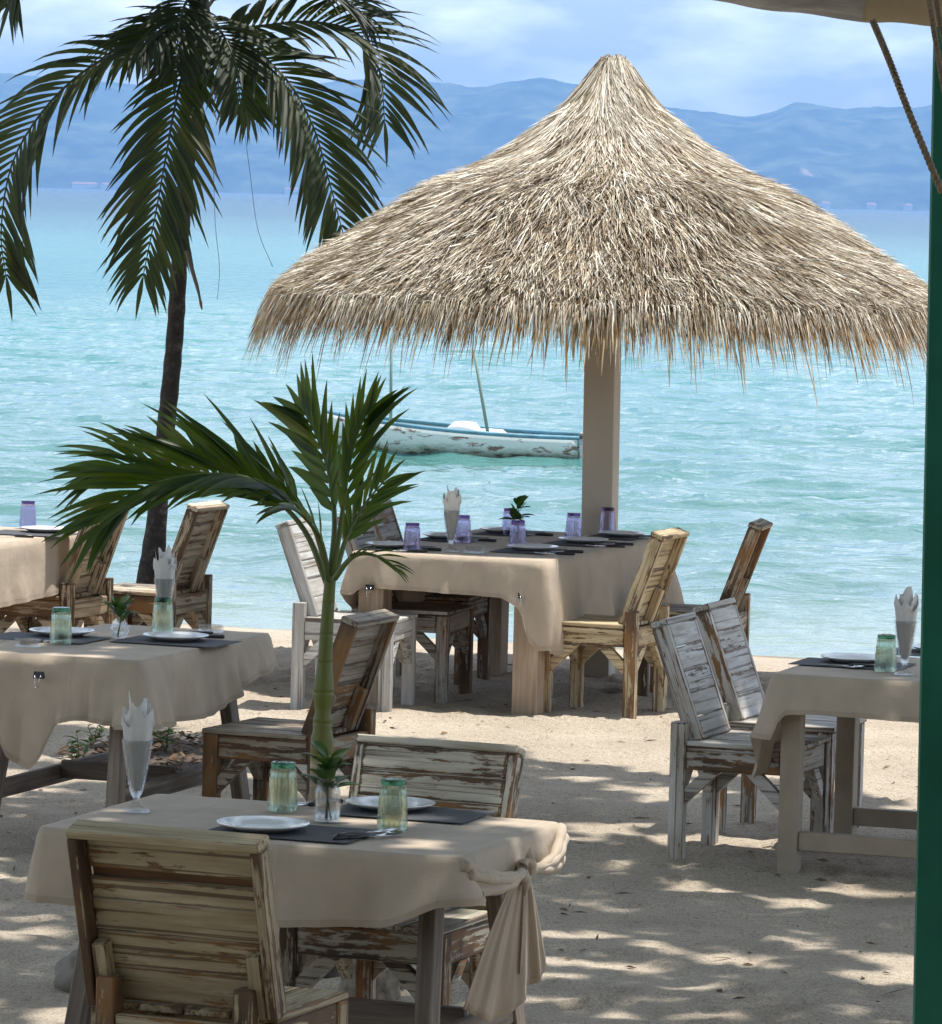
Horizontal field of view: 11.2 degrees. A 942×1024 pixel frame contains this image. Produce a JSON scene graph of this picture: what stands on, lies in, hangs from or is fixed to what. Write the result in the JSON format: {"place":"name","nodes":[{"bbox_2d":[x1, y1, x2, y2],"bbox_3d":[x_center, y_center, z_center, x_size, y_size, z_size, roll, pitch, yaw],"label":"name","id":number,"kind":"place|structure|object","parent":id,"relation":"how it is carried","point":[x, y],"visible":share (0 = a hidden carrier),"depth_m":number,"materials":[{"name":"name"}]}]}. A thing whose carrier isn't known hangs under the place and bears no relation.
{"place":"outdoors","nodes":[
{"label":"outdoors","id":0,"kind":"place"},
{"bbox_2d":[0,615,918,1023],"bbox_3d":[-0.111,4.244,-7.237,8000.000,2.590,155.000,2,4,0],"label":"beach sand","id":1,"kind":"structure","parent":0,"point":[670,929],"depth_m":17.70,"materials":[{"name":"sand"}]},
{"bbox_2d":[51,598,75,626],"bbox_3d":[-2.759,0.520,23.854,1.060,0.793,1.656,3,4,19],"label":"dining table","id":2,"kind":"object","parent":1,"relation":"on","point":[56,621],"visible":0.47,"depth_m":24.38,"materials":[{"name":"brown wood"}]},
{"bbox_2d":[0,526,77,607],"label":"tablecloth","id":3,"kind":"object","parent":2,"relation":"on","point":[31,569],"visible":0.8,"depth_m":23.77,"materials":[{"name":"beige fabric"}]},
{"bbox_2d":[14,534,33,537],"bbox_3d":[-2.282,0.118,23.847,0.217,0.016,0.017,1,4,-3],"label":"dinner knife","id":4,"kind":"object","parent":3,"relation":"on","point":[25,536],"visible":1,"depth_m":23.84,"materials":[{"name":"black plastic"}]},
{"bbox_2d":[0,529,76,536],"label":"placemat","id":5,"kind":"object","parent":3,"relation":"on","point":[11,532],"visible":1,"depth_m":24.10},
{"bbox_2d":[21,526,62,532],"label":"plate","id":6,"kind":"object","parent":5,"relation":"on","point":[43,529],"visible":0.79,"depth_m":24.17,"materials":[{"name":"white ceramic"}]},
{"bbox_2d":[0,508,129,632],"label":"wooden chair","id":7,"kind":"object","parent":1,"relation":"on","point":[92,590],"visible":0.62,"depth_m":24.14,"materials":[{"name":"paint"}]},
{"bbox_2d":[53,949,77,992],"bbox_3d":[-1.219,1.444,14.982,0.171,0.160,0.178,2,4,0],"label":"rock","id":8,"kind":"object","parent":1,"relation":"on","point":[64,968],"visible":0.38,"depth_m":14.93,"materials":[{"name":"stone"}]},
{"bbox_2d":[0,700,249,807],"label":"trestle table","id":9,"kind":"object","parent":1,"relation":"on","point":[109,766],"visible":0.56,"depth_m":18.46,"materials":[{"name":"grey wood"}]},
{"bbox_2d":[0,624,277,768],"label":"tablecloth","id":10,"kind":"object","parent":9,"relation":"on","point":[97,682],"visible":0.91,"depth_m":17.94,"materials":[{"name":"beige fabric"}]},
{"bbox_2d":[33,671,44,687],"bbox_3d":[-1.612,0.624,17.869,0.040,0.060,0.032,3,4,19],"label":"binder clip","id":11,"kind":"object","parent":10,"relation":"attached to","point":[39,675],"visible":1,"depth_m":17.87,"materials":[{"name":"black metal"}]},
{"bbox_2d":[19,639,68,643],"bbox_3d":[-1.636,0.495,18.367,0.203,0.017,0.023,-1,4,-30],"label":"dinner fork","id":12,"kind":"object","parent":10,"relation":"on","point":[32,641],"visible":1,"depth_m":18.35,"materials":[{"name":"silver plastic"}]},
{"bbox_2d":[0,632,111,643],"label":"placemat","id":13,"kind":"object","parent":10,"relation":"on","point":[36,636],"visible":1,"depth_m":18.55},
{"bbox_2d":[29,627,94,636],"bbox_3d":[-1.593,0.469,18.675,0.256,0.022,0.256,2,4,0],"label":"plate","id":14,"kind":"object","parent":13,"relation":"on","point":[63,631],"visible":1,"depth_m":18.72,"materials":[{"name":"white ceramic"}]},
{"bbox_2d":[52,607,70,611],"bbox_3d":[-1.569,0.434,18.353,0.086,0.140,0.085,2,4,0],"label":"tumbler","id":15,"kind":"object","parent":10,"relation":"on","point":[60,609],"visible":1,"depth_m":18.32,"materials":[{"name":"green glass"}]},
{"bbox_2d":[100,590,139,634],"bbox_3d":[-1.357,0.396,18.632,0.146,0.191,0.127,3,4,16],"label":"plant","id":16,"kind":"object","parent":10,"relation":"on","point":[119,610],"visible":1,"depth_m":18.62,"materials":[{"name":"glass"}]},
{"bbox_2d":[154,597,171,601],"bbox_3d":[-1.215,0.407,18.904,0.086,0.140,0.085,2,4,0],"label":"tumbler","id":17,"kind":"object","parent":10,"relation":"on","point":[162,599],"visible":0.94,"depth_m":18.87,"materials":[{"name":"green glass"}]},
{"bbox_2d":[109,635,241,647],"bbox_3d":[-1.142,0.501,18.552,0.430,0.002,0.300,3,4,19],"label":"placemat","id":18,"kind":"object","parent":10,"relation":"on","point":[144,639],"visible":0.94,"depth_m":18.51,"materials":[{"name":"fabric"}]},
{"bbox_2d":[143,631,208,641],"bbox_3d":[-1.145,0.485,18.600,0.256,0.022,0.256,2,4,0],"label":"plate","id":19,"kind":"object","parent":18,"relation":"on","point":[174,636],"visible":1,"depth_m":18.64,"materials":[{"name":"white ceramic"}]},
{"bbox_2d":[205,634,224,638],"bbox_3d":[-1.069,0.486,18.731,0.217,0.016,0.017,0,4,-15],"label":"dinner knife","id":20,"kind":"object","parent":10,"relation":"on","point":[214,636],"visible":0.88,"depth_m":18.75,"materials":[{"name":"black plastic"}]},
{"bbox_2d":[71,737,202,771],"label":"planting soil","id":21,"kind":"structure","parent":1,"relation":"on","point":[198,753],"depth_m":21.03,"materials":[{"name":"brown soil"}]},
{"bbox_2d":[61,728,106,758],"bbox_3d":[-1.680,1.008,20.520,0.168,0.174,0.225,3,4,28],"label":"weed","id":22,"kind":"object","parent":21,"relation":"on","point":[73,750],"visible":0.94,"depth_m":20.52,"materials":[{"name":"green plant"}]},
{"bbox_2d":[84,724,104,741],"bbox_3d":[-1.672,0.993,21.416,0.092,0.087,0.083,4,4,32],"label":"weed","id":23,"kind":"object","parent":21,"relation":"on","point":[99,734],"visible":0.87,"depth_m":21.42,"materials":[{"name":"green plant"}]},
{"bbox_2d":[56,730,203,771],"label":"leaf litter","id":24,"kind":"object","parent":21,"relation":"on","point":[156,749],"visible":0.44,"depth_m":21.06,"materials":[{"name":"plant"}]},
{"bbox_2d":[152,726,180,752],"bbox_3d":[-1.332,0.987,21.076,0.184,0.162,0.177,-2,5,-44],"label":"weed","id":25,"kind":"object","parent":21,"relation":"on","point":[168,732],"visible":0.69,"depth_m":21.07,"materials":[{"name":"green plant"}]},
{"bbox_2d":[84,500,229,629],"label":"wooden chair","id":26,"kind":"object","parent":1,"relation":"on","point":[194,546],"visible":0.59,"depth_m":24.58,"materials":[{"name":"paint"}]},
{"bbox_2d":[65,819,348,1023],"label":"wooden chair","id":27,"kind":"object","parent":1,"relation":"on","point":[175,925],"visible":1,"depth_m":11.99,"materials":[{"name":"paint"}]},
{"bbox_2d":[0,0,450,625],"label":"palm tree","id":28,"kind":"object","parent":1,"relation":"on","point":[198,54],"visible":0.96,"depth_m":25.94,"materials":[{"name":"green plant"}]},
{"bbox_2d":[64,892,525,1023],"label":"trestle table","id":29,"kind":"object","parent":1,"relation":"on","point":[426,1007],"visible":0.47,"depth_m":13.15,"materials":[{"name":"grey wood"}]},
{"bbox_2d":[24,794,569,1021],"bbox_3d":[-0.467,1.111,13.329,1.373,0.489,0.970,3,4,19],"label":"tablecloth","id":30,"kind":"object","parent":29,"relation":"on","point":[415,868],"visible":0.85,"depth_m":13.04,"materials":[{"name":"beige fabric"}]},
{"bbox_2d":[271,761,295,768],"bbox_3d":[-0.532,0.776,13.562,0.086,0.140,0.085,2,4,0],"label":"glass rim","id":31,"kind":"object","parent":30,"relation":"on","point":[283,764],"visible":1,"depth_m":13.53,"materials":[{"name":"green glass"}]},
{"bbox_2d":[208,825,376,843],"bbox_3d":[-0.488,0.875,13.121,0.430,0.002,0.300,3,4,19],"label":"placemat","id":32,"kind":"object","parent":30,"relation":"on","point":[317,833],"visible":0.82,"depth_m":13.08,"materials":[{"name":"fabric"}]},
{"bbox_2d":[217,816,309,832],"bbox_3d":[-0.569,0.859,13.136,0.256,0.022,0.256,2,4,0],"label":"plate","id":33,"kind":"object","parent":32,"relation":"on","point":[264,824],"visible":1,"depth_m":13.18,"materials":[{"name":"white ceramic"}]},
{"bbox_2d":[332,834,395,839],"bbox_3d":[-0.286,0.881,13.033,0.217,0.016,0.017,-1,5,-38],"label":"dinner knife","id":34,"kind":"object","parent":32,"relation":"on","point":[341,837],"visible":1,"depth_m":12.98,"materials":[{"name":"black metal"}]},
{"bbox_2d":[337,828,397,835],"bbox_3d":[-0.285,0.876,13.107,0.203,0.017,0.023,-2,5,-40],"label":"dinner fork","id":35,"kind":"object","parent":32,"relation":"on","point":[379,831],"visible":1,"depth_m":13.10,"materials":[{"name":"black metal"}]},
{"bbox_2d":[275,802,315,808],"bbox_3d":[-0.468,0.835,13.669,0.203,0.017,0.023,-1,5,-35],"label":"dinner fork","id":36,"kind":"object","parent":30,"relation":"on","point":[309,804],"visible":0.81,"depth_m":13.65,"materials":[{"name":"black plastic"}]},
{"bbox_2d":[282,798,342,803],"bbox_3d":[-0.461,0.831,13.729,0.217,0.016,0.017,-1,4,-32],"label":"dinner knife","id":37,"kind":"object","parent":30,"relation":"on","point":[340,800],"visible":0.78,"depth_m":13.76,"materials":[{"name":"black metal"}]},
{"bbox_2d":[300,741,360,819],"bbox_3d":[-0.396,0.753,13.348,0.145,0.220,0.157,3,4,23],"label":"jar vase","id":38,"kind":"object","parent":30,"relation":"on","point":[325,772],"visible":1,"depth_m":13.34,"materials":[{"name":"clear glass"}]},
{"bbox_2d":[348,831,404,838],"bbox_3d":[-0.259,0.880,13.056,0.201,0.016,0.038,-2,5,-42],"label":"dinner spoon","id":39,"kind":"object","parent":30,"relation":"on","point":[362,836],"visible":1,"depth_m":13.03,"materials":[{"name":"black metal"}]},
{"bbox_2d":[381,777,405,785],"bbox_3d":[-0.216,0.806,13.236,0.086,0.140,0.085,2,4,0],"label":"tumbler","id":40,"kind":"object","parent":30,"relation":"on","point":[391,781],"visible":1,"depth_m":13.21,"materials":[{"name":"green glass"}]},
{"bbox_2d":[339,804,496,823],"bbox_3d":[-0.178,0.852,13.593,0.430,0.002,0.300,3,4,19],"label":"placemat","id":41,"kind":"object","parent":30,"relation":"on","point":[445,815],"visible":0.68,"depth_m":13.55,"materials":[{"name":"fabric"}]},
{"bbox_2d":[346,796,435,811],"bbox_3d":[-0.229,0.834,13.653,0.256,0.022,0.256,2,4,0],"label":"plate","id":42,"kind":"object","parent":41,"relation":"on","point":[391,803],"visible":1,"depth_m":13.70,"materials":[{"name":"white ceramic"}]},
{"bbox_2d":[202,609,399,803],"bbox_3d":[-0.647,0.839,18.413,0.620,0.940,0.500,3,4,23],"label":"wooden chair","id":43,"kind":"object","parent":1,"relation":"on","point":[257,746],"visible":0.72,"depth_m":18.30,"materials":[{"name":"paint"}]},
{"bbox_2d":[318,956,339,978],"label":"planting soil","id":44,"kind":"structure","parent":1,"relation":"on","point":[334,972],"depth_m":15.32,"materials":[{"name":"brown soil"}]},
{"bbox_2d":[35,352,424,801],"bbox_3d":[-0.791,0.481,15.531,1.264,2.000,0.996,2,4,0],"label":"young palm","id":45,"kind":"object","parent":44,"relation":"on","point":[244,470],"visible":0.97,"depth_m":15.43,"materials":[{"name":"plant"}]},
{"bbox_2d":[275,518,417,711],"bbox_3d":[-0.618,0.511,23.416,0.620,0.940,0.480,2,4,14],"label":"wooden chair","id":46,"kind":"object","parent":1,"relation":"on","point":[306,615],"visible":0.59,"depth_m":23.27,"materials":[{"name":"paint"}]},
{"bbox_2d":[338,959,400,1000],"bbox_3d":[-0.317,1.447,14.986,0.206,0.172,0.205,2,4,0],"label":"rock","id":47,"kind":"object","parent":1,"relation":"on","point":[388,986],"visible":0.14,"depth_m":14.93,"materials":[{"name":"grey stone"}]},
{"bbox_2d":[279,734,524,1014],"bbox_3d":[-0.201,1.149,13.814,0.510,0.948,0.599,3,4,22],"label":"wooden chair","id":48,"kind":"object","parent":1,"relation":"on","point":[376,953],"visible":0.48,"depth_m":13.90,"materials":[{"name":"paint"}]},
{"bbox_2d":[337,513,474,702],"bbox_3d":[-0.339,0.478,24.029,0.622,0.940,0.480,3,4,16],"label":"wooden chair","id":49,"kind":"object","parent":1,"relation":"on","point":[450,625],"visible":0.37,"depth_m":23.87,"materials":[{"name":"paint"}]},
{"bbox_2d":[361,499,491,684],"bbox_3d":[-0.246,0.424,24.886,0.622,0.940,0.480,3,4,16],"label":"wooden chair","id":50,"kind":"object","parent":1,"relation":"on","point":[388,529],"visible":0.22,"depth_m":24.95,"materials":[{"name":"paint"}]},
{"bbox_2d":[0,647,917,1001],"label":"fallen leaves","id":51,"kind":"object","parent":1,"relation":"on","point":[590,877],"visible":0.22,"depth_m":18.26,"materials":[{"name":"brown plant"}]},
{"bbox_2d":[358,587,649,714],"bbox_3d":[0.203,0.569,24.356,0.958,0.803,1.969,3,4,19],"label":"dining table","id":52,"kind":"object","parent":1,"relation":"on","point":[528,670],"visible":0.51,"depth_m":23.36,"materials":[{"name":"brown wood"}]},
{"bbox_2d":[340,529,684,654],"bbox_3d":[0.222,0.391,24.365,1.235,0.463,2.211,3,4,19],"label":"tablecloth","id":53,"kind":"object","parent":52,"relation":"on","point":[555,590],"visible":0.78,"depth_m":23.46,"materials":[{"name":"beige fabric"}]},
{"bbox_2d":[356,545,435,551],"bbox_3d":[-0.373,0.177,23.788,0.280,0.002,0.400,3,4,19],"label":"placemat","id":54,"kind":"object","parent":53,"relation":"on","point":[411,547],"visible":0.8,"depth_m":23.74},
{"bbox_2d":[365,541,415,547],"bbox_3d":[-0.399,0.164,23.792,0.256,0.022,0.256,2,4,0],"label":"plate","id":55,"kind":"object","parent":54,"relation":"on","point":[393,544],"visible":0.94,"depth_m":23.83,"materials":[{"name":"white ceramic"}]},
{"bbox_2d":[391,549,427,552],"bbox_3d":[-0.313,0.191,23.538,0.203,0.017,0.023,1,4,-10],"label":"dinner fork","id":56,"kind":"object","parent":53,"relation":"on","point":[418,550],"visible":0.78,"depth_m":23.54,"materials":[{"name":"black plastic"}]},
{"bbox_2d":[413,536,489,541],"bbox_3d":[-0.098,0.136,24.520,0.280,0.002,0.400,3,4,19],"label":"placemat","id":57,"kind":"object","parent":53,"relation":"on","point":[468,539],"visible":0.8,"depth_m":24.43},
{"bbox_2d":[422,532,471,538],"bbox_3d":[-0.125,0.123,24.525,0.256,0.022,0.256,2,4,0],"label":"plate","id":58,"kind":"object","parent":57,"relation":"on","point":[439,535],"visible":0.94,"depth_m":24.54,"materials":[{"name":"white ceramic"}]},
{"bbox_2d":[471,531,543,535],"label":"placemat","id":59,"kind":"object","parent":53,"relation":"on","point":[506,534],"visible":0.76,"depth_m":24.98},
{"bbox_2d":[479,526,527,532],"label":"plate","id":60,"kind":"object","parent":59,"relation":"on","point":[497,529],"visible":0.71,"depth_m":25.10,"materials":[{"name":"white ceramic"}]},
{"bbox_2d":[500,495,535,538],"bbox_3d":[0.245,0.029,24.542,0.177,0.233,0.145,0,4,-20],"label":"plant sprig","id":61,"kind":"object","parent":53,"relation":"on","point":[517,532],"visible":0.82,"depth_m":24.52,"materials":[{"name":"green plant"}]},
{"bbox_2d":[489,547,567,553],"bbox_3d":[0.286,0.191,23.843,0.280,0.002,0.400,3,4,19],"label":"placemat","id":62,"kind":"object","parent":53,"relation":"on","point":[510,550],"visible":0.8,"depth_m":23.76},
{"bbox_2d":[508,544,557,550],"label":"plate","id":63,"kind":"object","parent":62,"relation":"on","point":[535,547],"visible":1,"depth_m":23.82,"materials":[{"name":"white ceramic"}]},
{"bbox_2d":[525,533,552,535],"bbox_3d":[0.321,0.116,24.928,0.217,0.016,0.017,1,4,-7],"label":"dinner knife","id":64,"kind":"object","parent":53,"relation":"on","point":[543,534],"visible":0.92,"depth_m":24.93,"materials":[{"name":"black plastic"}]},
{"bbox_2d":[535,552,574,554],"bbox_3d":[0.413,0.204,23.618,0.203,0.017,0.023,1,4,-10],"label":"dinner fork","id":65,"kind":"object","parent":53,"relation":"on","point":[563,553],"visible":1,"depth_m":23.62,"materials":[{"name":"black plastic"}]},
{"bbox_2d":[550,550,583,552],"bbox_3d":[0.451,0.195,23.775,0.217,0.016,0.017,1,4,-7],"label":"dinner knife","id":66,"kind":"object","parent":53,"relation":"on","point":[578,551],"visible":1,"depth_m":23.77,"materials":[{"name":"black plastic"}]},
{"bbox_2d":[542,540,614,546],"bbox_3d":[0.552,0.158,24.453,0.280,0.002,0.400,3,4,19],"label":"placemat","id":67,"kind":"object","parent":53,"relation":"on","point":[561,542],"visible":0.68,"depth_m":24.37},
{"bbox_2d":[558,536,607,543],"bbox_3d":[0.574,0.144,24.476,0.256,0.022,0.256,2,4,0],"label":"plate","id":68,"kind":"object","parent":67,"relation":"on","point":[581,539],"visible":1,"depth_m":24.49,"materials":[{"name":"white ceramic"}]},
{"bbox_2d":[585,544,624,547],"bbox_3d":[0.679,0.172,24.218,0.203,0.017,0.023,1,4,-10],"label":"dinner fork","id":69,"kind":"object","parent":53,"relation":"on","point":[618,546],"visible":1,"depth_m":24.22,"materials":[{"name":"black plastic"}]},
{"bbox_2d":[586,533,650,539],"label":"placemat","id":70,"kind":"object","parent":53,"relation":"on","point":[611,537],"visible":0.4,"depth_m":24.92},
{"bbox_2d":[598,530,646,536],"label":"plate","id":71,"kind":"object","parent":70,"relation":"on","point":[620,533],"visible":1,"depth_m":25.04,"materials":[{"name":"white ceramic"}]},
{"bbox_2d":[241,54,927,677],"bbox_3d":[0.717,-0.628,25.323,3.859,3.572,3.846,2,4,0],"label":"thatched parasol","id":72,"kind":"object","parent":1,"relation":"on","point":[605,204],"visible":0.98,"depth_m":24.21,"materials":[{"name":"plant"}]},
{"bbox_2d":[543,527,689,718],"bbox_3d":[0.705,0.540,23.500,0.622,0.940,0.480,3,4,22],"label":"wooden chair","id":73,"kind":"object","parent":1,"relation":"on","point":[629,630],"visible":0.84,"depth_m":23.36,"materials":[{"name":"paint"}]},
{"bbox_2d":[637,518,772,696],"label":"wooden chair","id":74,"kind":"object","parent":1,"relation":"on","point":[746,560],"visible":0.41,"depth_m":24.14,"materials":[{"name":"paint"}]},
{"bbox_2d":[650,612,829,858],"bbox_3d":[1.027,0.878,18.482,0.620,0.940,0.480,3,4,20],"label":"wooden chair","id":75,"kind":"object","parent":1,"relation":"on","point":[709,745],"visible":0.81,"depth_m":18.37,"materials":[{"name":"paint"}]},
{"bbox_2d":[692,597,866,832],"bbox_3d":[1.223,0.835,19.213,0.622,0.940,0.480,3,4,20],"label":"wooden chair","id":76,"kind":"object","parent":1,"relation":"on","point":[742,712],"visible":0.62,"depth_m":19.15,"materials":[{"name":"paint"}]},
{"bbox_2d":[777,715,916,872],"bbox_3d":[1.858,0.996,18.223,1.200,0.763,0.896,3,4,19],"label":"dining table","id":77,"kind":"object","parent":1,"relation":"on","point":[794,840],"visible":0.62,"depth_m":17.99,"materials":[{"name":"beige paint"}]},
{"bbox_2d":[750,656,919,778],"bbox_3d":[1.864,0.815,18.205,1.450,0.416,1.128,3,4,19],"label":"tablecloth","id":78,"kind":"object","parent":77,"relation":"on","point":[886,695],"visible":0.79,"depth_m":17.88,"materials":[{"name":"beige fabric"}]},
{"bbox_2d":[789,657,916,670],"bbox_3d":[1.461,0.582,18.363,0.430,0.002,0.300,3,4,19],"label":"placemat","id":79,"kind":"object","parent":78,"relation":"on","point":[812,661],"visible":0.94,"depth_m":18.34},
{"bbox_2d":[818,664,874,667],"bbox_3d":[1.428,0.583,18.251,0.217,0.016,0.017,2,4,10],"label":"dinner knife","id":80,"kind":"object","parent":79,"relation":"on","point":[871,665],"visible":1,"depth_m":18.24,"materials":[{"name":"black plastic"}]},
{"bbox_2d":[821,653,886,663],"bbox_3d":[1.471,0.565,18.432,0.256,0.022,0.256,2,4,0],"label":"plate","id":81,"kind":"object","parent":79,"relation":"on","point":[856,658],"visible":1,"depth_m":18.47,"materials":[{"name":"white ceramic"}]},
{"bbox_2d":[843,664,885,668],"bbox_3d":[1.497,0.587,18.227,0.203,0.017,0.023,-1,5,-35],"label":"dinner fork","id":82,"kind":"object","parent":79,"relation":"on","point":[866,665],"visible":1,"depth_m":18.23,"materials":[{"name":"black plastic"}]},
{"bbox_2d":[875,647,919,656],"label":"placemat","id":83,"kind":"object","parent":78,"relation":"on","point":[896,651],"visible":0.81,"depth_m":18.87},
{"bbox_2d":[913,27,941,1023],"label":"green post","id":84,"kind":"object","parent":1,"relation":"on","point":[927,994],"visible":1,"depth_m":9.00,"materials":[{"name":"paint"}]},
{"bbox_2d":[714,0,941,26],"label":"rolled awning","id":85,"kind":"object","parent":84,"relation":"hanging from","point":[915,12],"visible":0.94,"depth_m":8.61,"materials":[{"name":"fabric"}]},
{"bbox_2d":[870,18,941,193],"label":"rope","id":86,"kind":"object","parent":85,"relation":"hanging from","point":[932,169],"visible":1,"depth_m":8.54,"materials":[{"name":"fabric"}]},
{"bbox_2d":[927,0,941,91],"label":"rope","id":87,"kind":"object","parent":85,"relation":"hanging from","point":[933,26],"visible":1,"depth_m":8.54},
{"bbox_2d":[933,0,941,42],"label":"rope","id":88,"kind":"object","parent":85,"relation":"hanging from","point":[937,8],"visible":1,"depth_m":8.55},
{"bbox_2d":[0,187,929,657],"bbox_3d":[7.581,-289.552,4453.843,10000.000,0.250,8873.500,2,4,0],"label":"sea","id":89,"kind":"structure","parent":0,"point":[830,485],"depth_m":59.68,"materials":[{"name":"liquid"}]},
{"bbox_2d":[327,338,582,457],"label":"fishing boat","id":90,"kind":"object","parent":89,"relation":"on","point":[409,436],"visible":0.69,"depth_m":51.78,"materials":[{"name":"paint"}]},
{"bbox_2d":[0,73,931,210],"bbox_3d":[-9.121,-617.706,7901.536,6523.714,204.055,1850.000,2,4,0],"label":"island hills","id":91,"kind":"structure","parent":0,"point":[851,158],"depth_m":7286.35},
{"bbox_2d":[86,182,96,187],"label":"shore house","id":92,"kind":"structure","parent":91,"relation":"on","point":[91,184],"depth_m":6990.92,"materials":[{"name":"white"}]},
{"bbox_2d":[819,201,830,207],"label":"shore house","id":93,"kind":"structure","parent":91,"relation":"on","point":[824,204],"depth_m":6983.47,"materials":[{"name":"white"}]},
{"bbox_2d":[902,203,912,210],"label":"shore house","id":94,"kind":"structure","parent":91,"relation":"on","point":[906,206],"depth_m":6983.48,"materials":[{"name":"white"}]},
{"bbox_2d":[0,0,932,116],"label":"sky","id":95,"kind":"structure","parent":0,"point":[720,57],"materials":[{"name":"blue"}]},
{"bbox_3d":[-0.939,0.740,13.465,0.087,0.203,0.087,2,4,0],"label":"sundae glass","id":96,"kind":"object","parent":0,"visible":0},
{"bbox_2d":[124,703,150,726],"bbox_3d":[-0.938,0.656,13.460,0.077,0.251,0.078,2,4,0],"label":"paper napkin","id":97,"kind":"object","parent":96,"relation":"in","point":[133,708],"visible":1,"depth_m":13.43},
{"bbox_2d":[121,706,154,790],"bbox_3d":[-0.937,0.665,13.460,0.093,0.233,0.100,2,4,0],"label":"paper napkin","id":98,"kind":"object","parent":96,"relation":"in","point":[137,734],"visible":1,"depth_m":13.43,"materials":[{"name":"paper"}]},
{"bbox_2d":[129,694,146,717],"bbox_3d":[-0.937,0.641,13.459,0.053,0.282,0.053,2,4,0],"label":"paper napkin","id":99,"kind":"object","parent":96,"relation":"in","point":[142,708],"visible":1,"depth_m":13.44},
{"bbox_3d":[-1.220,0.365,19.063,0.087,0.203,0.087,2,4,0],"label":"sundae glass","id":100,"kind":"object","parent":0,"visible":0},
{"bbox_2d":[153,556,176,613],"bbox_3d":[-1.218,0.288,19.058,0.093,0.238,0.100,2,4,0],"label":"paper napkin","id":101,"kind":"object","parent":100,"relation":"in","point":[164,572],"visible":1,"depth_m":19.03,"materials":[{"name":"paper"}]},
{"bbox_2d":[158,545,171,564],"bbox_3d":[-1.218,0.267,19.057,0.053,0.280,0.053,2,4,0],"label":"paper napkin","id":102,"kind":"object","parent":100,"relation":"in","point":[167,554],"visible":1,"depth_m":19.04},
{"bbox_3d":[-0.097,0.093,23.647,0.087,0.203,0.087,2,4,0],"label":"sundae glass","id":103,"kind":"object","parent":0,"visible":0},
{"bbox_2d":[444,489,459,500],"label":"paper napkin","id":104,"kind":"object","parent":103,"relation":"in","point":[447,496],"visible":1,"depth_m":23.61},
{"bbox_2d":[443,491,461,538],"bbox_3d":[-0.095,0.016,23.642,0.093,0.238,0.100,2,4,0],"label":"paper napkin","id":105,"kind":"object","parent":103,"relation":"in","point":[452,507],"visible":1,"depth_m":23.61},
{"bbox_3d":[1.630,0.509,18.004,0.087,0.203,0.087,2,4,0],"label":"sundae glass","id":106,"kind":"object","parent":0,"visible":0},
{"bbox_2d":[899,586,912,605],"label":"paper napkin","id":107,"kind":"object","parent":106,"relation":"in","point":[906,596],"visible":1,"depth_m":17.97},
{"bbox_2d":[894,594,918,658],"bbox_3d":[1.632,0.430,17.999,0.093,0.242,0.100,2,4,0],"label":"paper napkin","id":108,"kind":"object","parent":106,"relation":"in","point":[905,615],"visible":1,"depth_m":17.97,"materials":[{"name":"paper"}]},
{"bbox_2d":[896,593,916,611],"bbox_3d":[1.630,0.425,17.998,0.077,0.251,0.078,2,4,0],"label":"paper napkin","id":109,"kind":"object","parent":106,"relation":"in","point":[913,606],"visible":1,"depth_m":17.97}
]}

